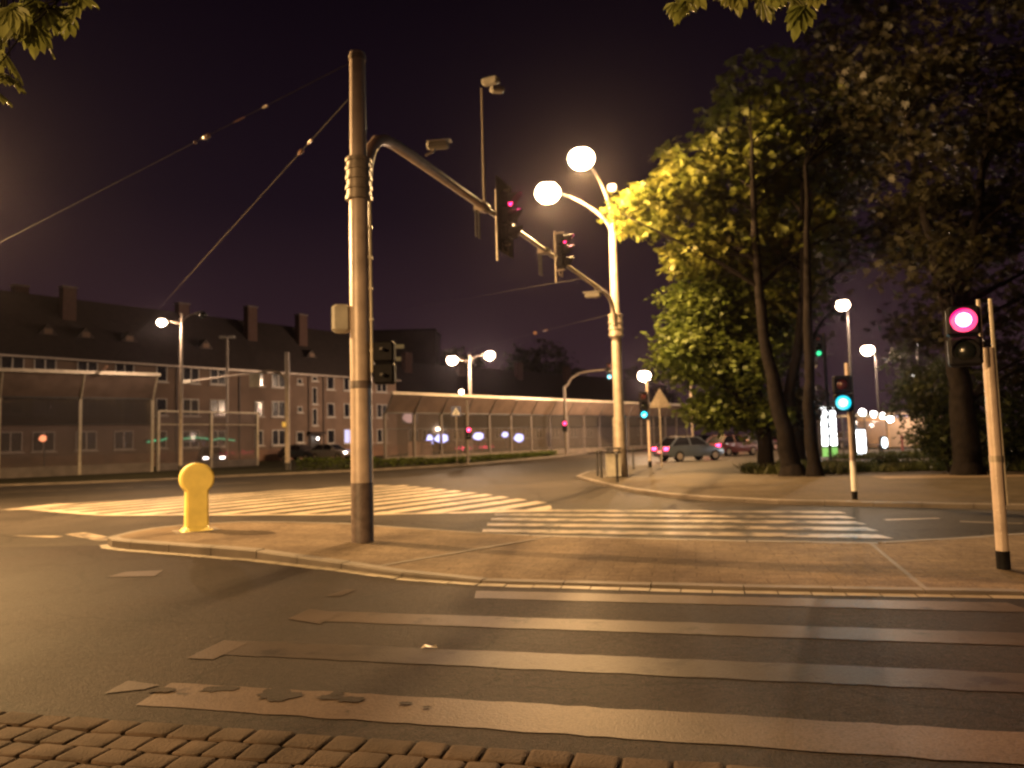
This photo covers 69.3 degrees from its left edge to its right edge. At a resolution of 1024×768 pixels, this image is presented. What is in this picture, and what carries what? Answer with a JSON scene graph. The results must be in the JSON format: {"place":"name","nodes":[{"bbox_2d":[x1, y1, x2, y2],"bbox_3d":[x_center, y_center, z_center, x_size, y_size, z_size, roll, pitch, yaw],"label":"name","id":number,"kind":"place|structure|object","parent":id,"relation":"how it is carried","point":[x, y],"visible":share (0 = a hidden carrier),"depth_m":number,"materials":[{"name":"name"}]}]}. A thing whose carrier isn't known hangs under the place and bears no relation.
{"place":"outdoors","nodes":[
{"label":"outdoors","id":0,"kind":"place"},
{"bbox_2d":[0,0,99,107],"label":"chestnut branch","id":1,"kind":"object","parent":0,"point":[29,24],"visible":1,"depth_m":4.81,"materials":[{"name":"green plant"}]},
{"bbox_2d":[0,284,400,467],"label":"apartment block","id":2,"kind":"structure","parent":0,"point":[66,329],"depth_m":66.76,"materials":[{"name":"brown brick"}]},
{"bbox_2d":[0,357,23,367],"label":"window","id":3,"kind":"structure","parent":2,"relation":"in","point":[5,362],"depth_m":54.92,"materials":[{"name":"grey glass"}]},
{"bbox_2d":[0,432,24,453],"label":"window","id":4,"kind":"structure","parent":2,"relation":"in","point":[9,441],"depth_m":54.58,"materials":[{"name":"grey glass"}]},
{"bbox_2d":[30,431,56,452],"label":"window","id":5,"kind":"structure","parent":2,"relation":"in","point":[37,446],"depth_m":56.22,"materials":[{"name":"grey glass"}]},
{"bbox_2d":[34,359,56,369],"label":"window","id":6,"kind":"structure","parent":2,"relation":"in","point":[38,363],"depth_m":56.69,"materials":[{"name":"grey glass"}]},
{"bbox_2d":[74,431,98,451],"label":"window","id":7,"kind":"structure","parent":2,"relation":"in","point":[89,438],"depth_m":58.85,"materials":[{"name":"grey glass"}]},
{"bbox_2d":[77,362,97,370],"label":"window","id":8,"kind":"structure","parent":2,"relation":"in","point":[84,366],"depth_m":59.13,"materials":[{"name":"grey glass"}]},
{"bbox_2d":[112,431,135,450],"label":"window","id":9,"kind":"structure","parent":2,"relation":"in","point":[122,439],"depth_m":61.01,"materials":[{"name":"grey glass"}]},
{"bbox_2d":[154,398,168,416],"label":"window","id":10,"kind":"structure","parent":2,"relation":"in","point":[161,403],"depth_m":63.78,"materials":[{"name":"grey glass"}]},
{"bbox_2d":[156,367,168,382],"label":"window","id":11,"kind":"structure","parent":2,"relation":"in","point":[163,370],"depth_m":64.02,"materials":[{"name":"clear glass"}]},
{"bbox_2d":[183,430,200,448],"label":"window","id":12,"kind":"structure","parent":2,"relation":"in","point":[188,433],"depth_m":65.67,"materials":[{"name":"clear glass"}]},
{"bbox_2d":[183,399,200,416],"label":"window","id":13,"kind":"structure","parent":2,"relation":"in","point":[188,404],"depth_m":65.86,"materials":[{"name":"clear glass"}]},
{"bbox_2d":[183,368,200,384],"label":"window","id":14,"kind":"structure","parent":2,"relation":"in","point":[188,374],"depth_m":66.12,"materials":[{"name":"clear glass"}]},
{"bbox_2d":[183,437,234,441],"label":"neon sign","id":15,"kind":"object","parent":2,"relation":"attached to","point":[195,439],"visible":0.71,"depth_m":66.32,"materials":[{"name":"green"}]},
{"bbox_2d":[209,370,225,385],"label":"window","id":16,"kind":"structure","parent":2,"relation":"in","point":[213,373],"depth_m":68.16,"materials":[{"name":"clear glass"}]},
{"bbox_2d":[210,399,225,416],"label":"window","id":17,"kind":"structure","parent":2,"relation":"in","point":[215,405],"depth_m":68.00,"materials":[{"name":"white glass"}]},
{"bbox_2d":[213,430,225,447],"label":"window","id":18,"kind":"structure","parent":2,"relation":"in","point":[216,433],"depth_m":67.92,"materials":[{"name":"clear glass"}]},
{"bbox_2d":[270,374,284,388],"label":"window","id":19,"kind":"structure","parent":2,"relation":"in","point":[278,381],"depth_m":73.32,"materials":[{"name":"white glass"}]},
{"bbox_2d":[271,401,284,417],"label":"window","id":20,"kind":"structure","parent":2,"relation":"in","point":[278,407],"depth_m":73.14,"materials":[{"name":"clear glass"}]},
{"bbox_2d":[272,430,284,445],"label":"window","id":21,"kind":"structure","parent":2,"relation":"in","point":[278,436],"depth_m":72.93,"materials":[{"name":"clear glass"}]},
{"bbox_2d":[307,432,325,447],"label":"door","id":22,"kind":"structure","parent":2,"relation":"in","point":[314,439],"depth_m":76.23,"materials":[{"name":"metal"}]},
{"bbox_2d":[0,444,647,483],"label":"verge","id":23,"kind":"structure","parent":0,"point":[263,467],"depth_m":45.90,"materials":[{"name":"green plant"}]},
{"bbox_2d":[0,368,160,478],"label":"noise barrier","id":24,"kind":"object","parent":23,"relation":"on","point":[32,397],"visible":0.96,"depth_m":45.61,"materials":[{"name":"glass"}]},
{"bbox_2d":[157,311,206,473],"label":"street lamp","id":25,"kind":"object","parent":23,"relation":"on","point":[200,314],"visible":0.99,"depth_m":43.03,"materials":[{"name":"metal"}]},
{"bbox_2d":[156,410,258,470],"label":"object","id":26,"kind":"object","parent":23,"relation":"on","point":[210,463],"visible":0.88,"depth_m":53.15,"materials":[{"name":"metal"}]},
{"bbox_2d":[197,447,225,461],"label":"car","id":27,"kind":"object","parent":23,"relation":"on","point":[218,454],"visible":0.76,"depth_m":57.82,"materials":[{"name":"paint"}]},
{"bbox_2d":[219,335,234,459],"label":"floodlight post","id":28,"kind":"object","parent":23,"relation":"on","point":[225,337],"visible":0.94,"depth_m":60.09,"materials":[{"name":"metal"}]},
{"bbox_2d":[192,352,290,469],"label":"signal mast","id":29,"kind":"object","parent":23,"relation":"on","point":[287,463],"visible":0.98,"depth_m":44.98,"materials":[{"name":"metal"}]},
{"bbox_2d":[278,445,311,460],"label":"car","id":30,"kind":"object","parent":23,"relation":"on","point":[296,451],"visible":0.57,"depth_m":70.60,"materials":[{"name":"paint"}]},
{"bbox_2d":[309,444,350,459],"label":"car","id":31,"kind":"object","parent":23,"relation":"on","point":[326,450],"visible":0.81,"depth_m":69.14,"materials":[{"name":"paint"}]},
{"bbox_2d":[407,440,432,455],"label":"wall","id":32,"kind":"structure","parent":23,"relation":"on","point":[423,447],"depth_m":61.71,"materials":[{"name":"concrete"}]},
{"bbox_2d":[295,450,557,469],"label":"hedge","id":33,"kind":"object","parent":23,"relation":"on","point":[422,460],"visible":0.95,"depth_m":47.76,"materials":[{"name":"green plant"}]},
{"bbox_2d":[447,351,494,452],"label":"street lamp","id":34,"kind":"object","parent":23,"relation":"on","point":[453,360],"visible":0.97,"depth_m":70.09,"materials":[{"name":"metal"}]},
{"bbox_2d":[383,391,687,463],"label":"noise barrier","id":35,"kind":"object","parent":23,"relation":"on","point":[490,412],"visible":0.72,"depth_m":63.89,"materials":[{"name":"glass"}]},
{"bbox_2d":[563,368,612,453],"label":"signal mast","id":36,"kind":"object","parent":23,"relation":"on","point":[565,418],"visible":0.91,"depth_m":66.97,"materials":[{"name":"grey metal"}]},
{"bbox_2d":[7,718,725,767],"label":"pavement bedding","id":37,"kind":"object","parent":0,"point":[621,759],"depth_m":3.83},
{"bbox_2d":[0,711,763,767],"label":"sett pavement","id":38,"kind":"structure","parent":0,"point":[104,743],"depth_m":3.90,"materials":[{"name":"stone"}]},
{"bbox_2d":[373,328,440,364],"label":"tower block","id":39,"kind":"structure","parent":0,"point":[422,346],"depth_m":171.20,"materials":[{"name":"concrete"}]},
{"bbox_2d":[0,545,1023,767],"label":"lane surface","id":40,"kind":"object","parent":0,"point":[82,632],"visible":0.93,"depth_m":5.72,"materials":[{"name":"grey asphalt"}]},
{"bbox_2d":[106,570,354,692],"bbox_3d":[-2.961,2.307,7.957,2.454,0.001,5.537,1,-5,-28],"label":"road marking","id":41,"kind":"object","parent":40,"relation":"on","point":[223,647],"visible":1,"depth_m":6.20,"materials":[{"name":"paint"}]},
{"bbox_2d":[136,683,1023,763],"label":"crosswalk stripe","id":42,"kind":"object","parent":40,"relation":"on","point":[930,742],"visible":1,"depth_m":4.24,"materials":[{"name":"paint"}]},
{"bbox_2d":[148,686,430,707],"bbox_3d":[-1.464,2.037,4.871,2.029,0.005,0.283,-3,-4,15],"label":"tar patch","id":43,"kind":"object","parent":42,"relation":"on","point":[279,693],"visible":1,"depth_m":4.88,"materials":[{"name":"black asphalt"}]},
{"bbox_2d":[196,640,1023,691],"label":"crosswalk stripe","id":44,"kind":"object","parent":40,"relation":"on","point":[929,678],"visible":1,"depth_m":5.27,"materials":[{"name":"paint"}]},
{"bbox_2d":[326,611,1023,645],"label":"crosswalk stripe","id":45,"kind":"object","parent":40,"relation":"on","point":[912,635],"visible":1,"depth_m":6.27,"materials":[{"name":"paint"}]},
{"bbox_2d":[474,591,1023,611],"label":"crosswalk stripe","id":46,"kind":"object","parent":40,"relation":"on","point":[889,604],"visible":1,"depth_m":7.22,"materials":[{"name":"paint"}]},
{"bbox_2d":[0,442,1023,589],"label":"road","id":47,"kind":"structure","parent":0,"point":[554,483],"depth_m":18.09,"materials":[{"name":"grey asphalt"}]},
{"bbox_2d":[4,503,552,514],"bbox_3d":[-7.024,3.196,18.627,16.256,0.007,2.922,-3,-5,23],"label":"hatch border","id":48,"kind":"object","parent":47,"relation":"on","point":[40,506],"visible":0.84,"depth_m":18.10,"materials":[{"name":"paint"}]},
{"bbox_2d":[37,485,551,513],"bbox_3d":[-6.348,3.311,20.339,11.657,0.001,13.221,1,-5,-31],"label":"hatched marking","id":49,"kind":"object","parent":47,"relation":"on","point":[444,504],"visible":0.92,"depth_m":20.66,"materials":[{"name":"paint"}]},
{"bbox_2d":[0,451,605,485],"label":"verge kerb","id":50,"kind":"structure","parent":47,"relation":"on","point":[102,481],"depth_m":40.36,"materials":[{"name":"concrete"}]},
{"bbox_2d":[3,483,1023,540],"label":"lane marking","id":51,"kind":"object","parent":47,"relation":"on","point":[95,537],"visible":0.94,"depth_m":14.09,"materials":[{"name":"paint"}]},
{"bbox_2d":[99,544,1023,598],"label":"gutter","id":52,"kind":"object","parent":47,"relation":"on","point":[660,589],"visible":1,"depth_m":8.03,"materials":[{"name":"concrete"}]},
{"bbox_2d":[108,521,1023,595],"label":"island kerb","id":53,"kind":"structure","parent":47,"relation":"on","point":[115,541],"depth_m":9.28,"materials":[{"name":"concrete"}]},
{"bbox_2d":[482,509,889,537],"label":"crosswalk","id":54,"kind":"structure","parent":47,"relation":"on","point":[694,526],"depth_m":13.63,"materials":[{"name":"paint"}]},
{"bbox_2d":[652,436,723,461],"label":"car","id":55,"kind":"object","parent":47,"relation":"on","point":[678,449],"visible":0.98,"depth_m":45.04,"materials":[{"name":"paint"}]},
{"bbox_2d":[706,435,756,455],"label":"car","id":56,"kind":"object","parent":47,"relation":"on","point":[731,444],"visible":0.66,"depth_m":52.92,"materials":[{"name":"paint"}]},
{"bbox_2d":[576,459,1023,509],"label":"kerb","id":57,"kind":"structure","parent":47,"relation":"on","point":[841,502],"depth_m":16.49,"materials":[{"name":"concrete"}]},
{"bbox_2d":[817,405,837,456],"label":"pylon sign","id":58,"kind":"object","parent":47,"relation":"on","point":[822,440],"visible":0.48,"depth_m":46.72,"materials":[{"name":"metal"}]},
{"bbox_2d":[835,300,857,452],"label":"street lamp","id":59,"kind":"object","parent":47,"relation":"on","point":[845,303],"visible":0.65,"depth_m":43.92,"materials":[{"name":"metal"}]},
{"bbox_2d":[837,432,867,447],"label":"car","id":60,"kind":"object","parent":47,"relation":"on","point":[839,440],"visible":0.3,"depth_m":64.61,"materials":[{"name":"paint"}]},
{"bbox_2d":[856,428,866,453],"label":"advert lightbox","id":61,"kind":"object","parent":47,"relation":"on","point":[861,440],"visible":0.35,"depth_m":44.73,"materials":[{"name":"plastic"}]},
{"bbox_2d":[0,0,1023,435],"label":"sky","id":62,"kind":"structure","parent":0,"point":[138,82],"materials":[{"name":"black"}]},
{"bbox_2d":[393,352,666,452],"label":"apartment block","id":63,"kind":"structure","parent":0,"point":[518,381],"depth_m":117.58,"materials":[{"name":"brown brick"}]},
{"bbox_2d":[119,523,1023,588],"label":"island paving","id":64,"kind":"structure","parent":0,"point":[963,563],"depth_m":9.80,"materials":[{"name":"concrete"}]},
{"bbox_2d":[172,463,220,533],"bbox_3d":[-5.749,2.056,13.506,0.750,1.227,0.620,1,-5,-32],"label":"traffic bollard","id":65,"kind":"object","parent":64,"relation":"on","point":[196,481],"visible":1,"depth_m":13.37,"materials":[{"name":"yellow plastic"}]},
{"bbox_2d":[345,49,615,542],"bbox_3d":[0.809,-0.988,20.049,0.433,7.963,18.006,-3,-5,21],"label":"signal mast","id":66,"kind":"object","parent":64,"relation":"on","point":[359,160],"visible":0.99,"depth_m":11.81,"materials":[{"name":"metal"}]},
{"bbox_2d":[1,63,349,241],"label":"span wire","id":67,"kind":"object","parent":66,"relation":"attached to","point":[206,136],"visible":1,"depth_m":13.90,"materials":[{"name":"metal"}]},
{"bbox_2d":[102,98,349,370],"bbox_3d":[-14.484,-2.768,29.936,0.180,0.890,43.067,1,-5,-34],"label":"span wire","id":68,"kind":"object","parent":66,"relation":"attached to","point":[300,151],"visible":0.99,"depth_m":16.20,"materials":[{"name":"metal"}]},
{"bbox_2d":[331,304,349,333],"bbox_3d":[-2.677,-1.042,11.875,0.410,0.450,0.260,-1,-4,-12],"label":"detector box","id":69,"kind":"object","parent":66,"relation":"attached to","point":[340,313],"visible":0.76,"depth_m":11.74,"materials":[{"name":"grey plastic"}]},
{"bbox_2d":[373,341,395,384],"bbox_3d":[-2.011,-0.333,11.719,0.343,0.681,0.498,-2,-4,4],"label":"pedestrian signal","id":70,"kind":"object","parent":66,"relation":"attached to","point":[384,365],"visible":1,"depth_m":11.60,"materials":[{"name":"black plastic"}]},
{"bbox_2d":[425,138,451,156],"bbox_3d":[-1.451,-4.609,14.508,0.536,0.291,0.184,-2,-4,8],"label":"traffic camera","id":71,"kind":"object","parent":66,"relation":"attached to","point":[437,144],"visible":1,"depth_m":14.45,"materials":[{"name":"grey plastic"}]},
{"bbox_2d":[481,75,503,200],"bbox_3d":[-0.413,-5.583,17.013,0.545,3.046,0.311,-4,-5,30],"label":"traffic camera","id":72,"kind":"object","parent":66,"relation":"attached to","point":[493,81],"visible":0.94,"depth_m":17.03,"materials":[{"name":"metal"}]},
{"bbox_2d":[495,175,522,260],"bbox_3d":[-0.168,-3.824,17.342,0.707,1.861,0.709,0,-5,-24],"label":"traffic light","id":73,"kind":"object","parent":66,"relation":"attached to","point":[507,216],"visible":1,"depth_m":17.17,"materials":[{"name":"black plastic"}]},
{"bbox_2d":[554,231,574,282],"bbox_3d":[1.517,-3.697,21.352,0.608,1.510,0.320,-3,-5,21],"label":"traffic light","id":74,"kind":"object","parent":66,"relation":"attached to","point":[562,260],"visible":1,"depth_m":21.28,"materials":[{"name":"black plastic"}]},
{"bbox_2d":[378,536,925,587],"bbox_3d":[1.771,2.287,10.029,6.240,0.036,3.336,-3,-4,19],"label":"paving joint","id":75,"kind":"object","parent":64,"relation":"on","point":[908,574],"visible":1,"depth_m":9.54,"materials":[{"name":"concrete"}]},
{"bbox_2d":[976,299,1010,569],"bbox_3d":[5.522,0.549,8.493,0.161,3.080,0.142,2,-5,-36],"label":"signal pole","id":76,"kind":"object","parent":64,"relation":"on","point":[1000,502],"visible":0.94,"depth_m":8.44,"materials":[{"name":"grey metal"}]},
{"bbox_2d":[945,305,983,367],"bbox_3d":[5.160,-0.546,8.459,0.339,0.688,0.316,-4,-5,28],"label":"pedestrian signal","id":77,"kind":"object","parent":76,"relation":"attached to","point":[964,340],"visible":1,"depth_m":8.39,"materials":[{"name":"black plastic"}]},
{"bbox_2d":[663,0,825,42],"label":"chestnut branch","id":78,"kind":"object","parent":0,"point":[800,15],"visible":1,"depth_m":5.42,"materials":[{"name":"green plant"}]},
{"bbox_2d":[581,457,1023,506],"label":"pavement","id":79,"kind":"structure","parent":0,"point":[727,478],"depth_m":21.32,"materials":[{"name":"grey concrete"}]},
{"bbox_2d":[535,148,627,476],"bbox_3d":[3.153,-2.350,27.004,3.943,11.576,2.502,1,-5,-34],"label":"street lamp","id":80,"kind":"object","parent":79,"relation":"on","point":[578,159],"visible":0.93,"depth_m":28.35,"materials":[{"name":"metal"}]},
{"bbox_2d":[604,447,621,476],"bbox_3d":[3.785,2.909,27.704,0.580,1.060,0.540,-2,-4,0],"label":"litter bin","id":81,"kind":"object","parent":80,"relation":"attached to","point":[610,464],"visible":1,"depth_m":27.47,"materials":[{"name":"grey plastic"}]},
{"bbox_2d":[645,374,651,466],"bbox_3d":[6.578,1.754,35.783,0.170,4.500,0.162,-2,-4,0],"label":"signal pole","id":82,"kind":"object","parent":79,"relation":"on","point":[648,435],"visible":0.94,"depth_m":35.69,"materials":[{"name":"metal"}]},
{"bbox_2d":[639,392,648,418],"bbox_3d":[6.335,1.024,35.640,0.432,1.324,0.526,-2,-4,8],"label":"traffic light","id":83,"kind":"object","parent":82,"relation":"attached to","point":[643,406],"visible":1,"depth_m":35.62,"materials":[{"name":"black plastic"}]},
{"bbox_2d":[649,388,669,466],"bbox_3d":[7.203,2.097,35.890,1.100,3.800,0.085,-2,-4,0],"label":"warning sign","id":84,"kind":"object","parent":79,"relation":"on","point":[659,401],"visible":1,"depth_m":35.93,"materials":[{"name":"metal"}]},
{"bbox_2d":[822,333,831,460],"bbox_3d":[14.032,0.653,33.014,0.129,5.900,0.129,-3,-5,22],"label":"signal pole","id":85,"kind":"object","parent":79,"relation":"on","point":[826,396],"visible":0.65,"depth_m":32.97,"materials":[{"name":"metal"}]},
{"bbox_2d":[815,335,822,356],"bbox_3d":[13.705,-1.703,33.150,0.320,0.978,0.400,-3,-5,22],"label":"traffic light","id":86,"kind":"object","parent":85,"relation":"attached to","point":[818,348],"visible":0.94,"depth_m":33.13,"materials":[{"name":"black plastic"}]},
{"bbox_2d":[723,46,953,460],"bbox_3d":[15.581,-6.311,36.568,13.424,20.526,5.581,-2,-4,0],"label":"maple tree","id":87,"kind":"object","parent":79,"relation":"on","point":[798,426],"visible":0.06,"depth_m":35.67,"materials":[{"name":"green plant"}]},
{"bbox_2d":[844,363,857,498],"bbox_3d":[7.607,1.048,16.642,0.124,3.050,0.124,-2,-4,0],"label":"signal pole","id":88,"kind":"object","parent":79,"relation":"on","point":[854,491],"visible":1,"depth_m":16.57,"materials":[{"name":"beige metal"}]},
{"bbox_2d":[832,375,852,411],"bbox_3d":[7.413,0.216,16.620,0.400,0.813,0.365,-3,-5,22],"label":"pedestrian signal","id":89,"kind":"object","parent":88,"relation":"attached to","point":[841,388],"visible":1,"depth_m":16.53,"materials":[{"name":"black plastic"}]},
{"bbox_2d":[769,10,947,476],"bbox_3d":[13.319,-5.642,29.295,8.623,18.245,6.002,-1,-4,-13],"label":"chestnut tree","id":90,"kind":"object","parent":79,"relation":"on","point":[814,467],"visible":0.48,"depth_m":27.21,"materials":[{"name":"green plant"}]},
{"bbox_2d":[732,449,1023,474],"bbox_3d":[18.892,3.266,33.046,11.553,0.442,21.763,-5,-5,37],"label":"grass","id":91,"kind":"structure","parent":79,"relation":"on","point":[833,466],"depth_m":27.23,"materials":[{"name":"green plant"}]},
{"bbox_2d":[635,270,823,469],"bbox_3d":[8.636,-0.577,28.868,7.612,8.328,5.064,-2,-4,0],"label":"lime tree","id":92,"kind":"object","parent":91,"relation":"on","point":[712,353],"visible":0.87,"depth_m":27.86,"materials":[{"name":"green plant"}]},
{"bbox_2d":[596,43,890,476],"bbox_3d":[9.333,-5.325,29.052,12.334,17.786,6.800,-2,-4,0],"label":"chestnut tree","id":93,"kind":"object","parent":91,"relation":"on","point":[707,244],"visible":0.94,"depth_m":27.39,"materials":[{"name":"green plant"}]},
{"bbox_2d":[780,0,1023,475],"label":"maple tree","id":94,"kind":"object","parent":91,"relation":"on","point":[936,248],"visible":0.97,"depth_m":24.62,"materials":[{"name":"green plant"}]},
{"bbox_2d":[873,338,948,457],"bbox_3d":[21.386,0.577,37.961,5.245,6.471,3.495,-2,-4,0],"label":"shrub","id":95,"kind":"object","parent":91,"relation":"on","point":[896,358],"visible":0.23,"depth_m":37.86,"materials":[{"name":"green plant"}]},
{"bbox_2d":[878,362,1015,471],"bbox_3d":[15.342,1.156,26.079,4.522,4.131,3.660,-3,-4,17],"label":"shrub","id":96,"kind":"object","parent":91,"relation":"on","point":[934,438],"visible":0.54,"depth_m":25.79,"materials":[{"name":"green plant"}]},
{"bbox_2d":[972,371,1023,462],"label":"shrub","id":97,"kind":"object","parent":91,"relation":"on","point":[1016,451],"visible":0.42,"depth_m":26.57,"materials":[{"name":"green plant"}]},
{"bbox_2d":[667,429,982,440],"bbox_3d":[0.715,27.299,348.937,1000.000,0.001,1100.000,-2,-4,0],"label":"ground","id":98,"kind":"structure","parent":0,"point":[704,437],"depth_m":561.34,"materials":[{"name":"grey asphalt"}]},
{"bbox_2d":[436,346,492,368],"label":"distant tree","id":99,"kind":"object","parent":98,"relation":"on","point":[477,362],"visible":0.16,"depth_m":174.79,"materials":[{"name":"green plant"}]},
{"bbox_2d":[499,338,587,375],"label":"distant tree","id":100,"kind":"object","parent":98,"relation":"on","point":[535,362],"visible":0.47,"depth_m":178.92,"materials":[{"name":"green plant"}]},
{"bbox_2d":[623,366,678,403],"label":"distant tree","id":101,"kind":"object","parent":98,"relation":"on","point":[633,373],"visible":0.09,"depth_m":184.30,"materials":[{"name":"green plant"}]},
{"bbox_2d":[705,433,1019,449],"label":"verge","id":102,"kind":"structure","parent":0,"point":[846,448],"depth_m":61.58,"materials":[{"name":"green plant"}]},
{"bbox_2d":[861,346,879,411],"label":"street lamp","id":103,"kind":"object","parent":102,"relation":"on","point":[867,350],"visible":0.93,"depth_m":68.89,"materials":[{"name":"metal"}]},
{"bbox_2d":[855,411,937,446],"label":"building","id":104,"kind":"structure","parent":102,"relation":"on","point":[875,428],"depth_m":63.82,"materials":[{"name":"concrete"}]},
{"bbox_2d":[874,473,1023,478],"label":"path","id":105,"kind":"structure","parent":0,"point":[937,476],"depth_m":23.29,"materials":[{"name":"concrete"}]},
{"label":"shelter paving","id":106,"kind":"structure","parent":0,"visible":0},
{"bbox_2d":[837,409,908,451],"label":"bus shelter","id":107,"kind":"object","parent":106,"relation":"on","point":[883,443],"visible":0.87,"depth_m":52.47,"materials":[{"name":"grey metal"}]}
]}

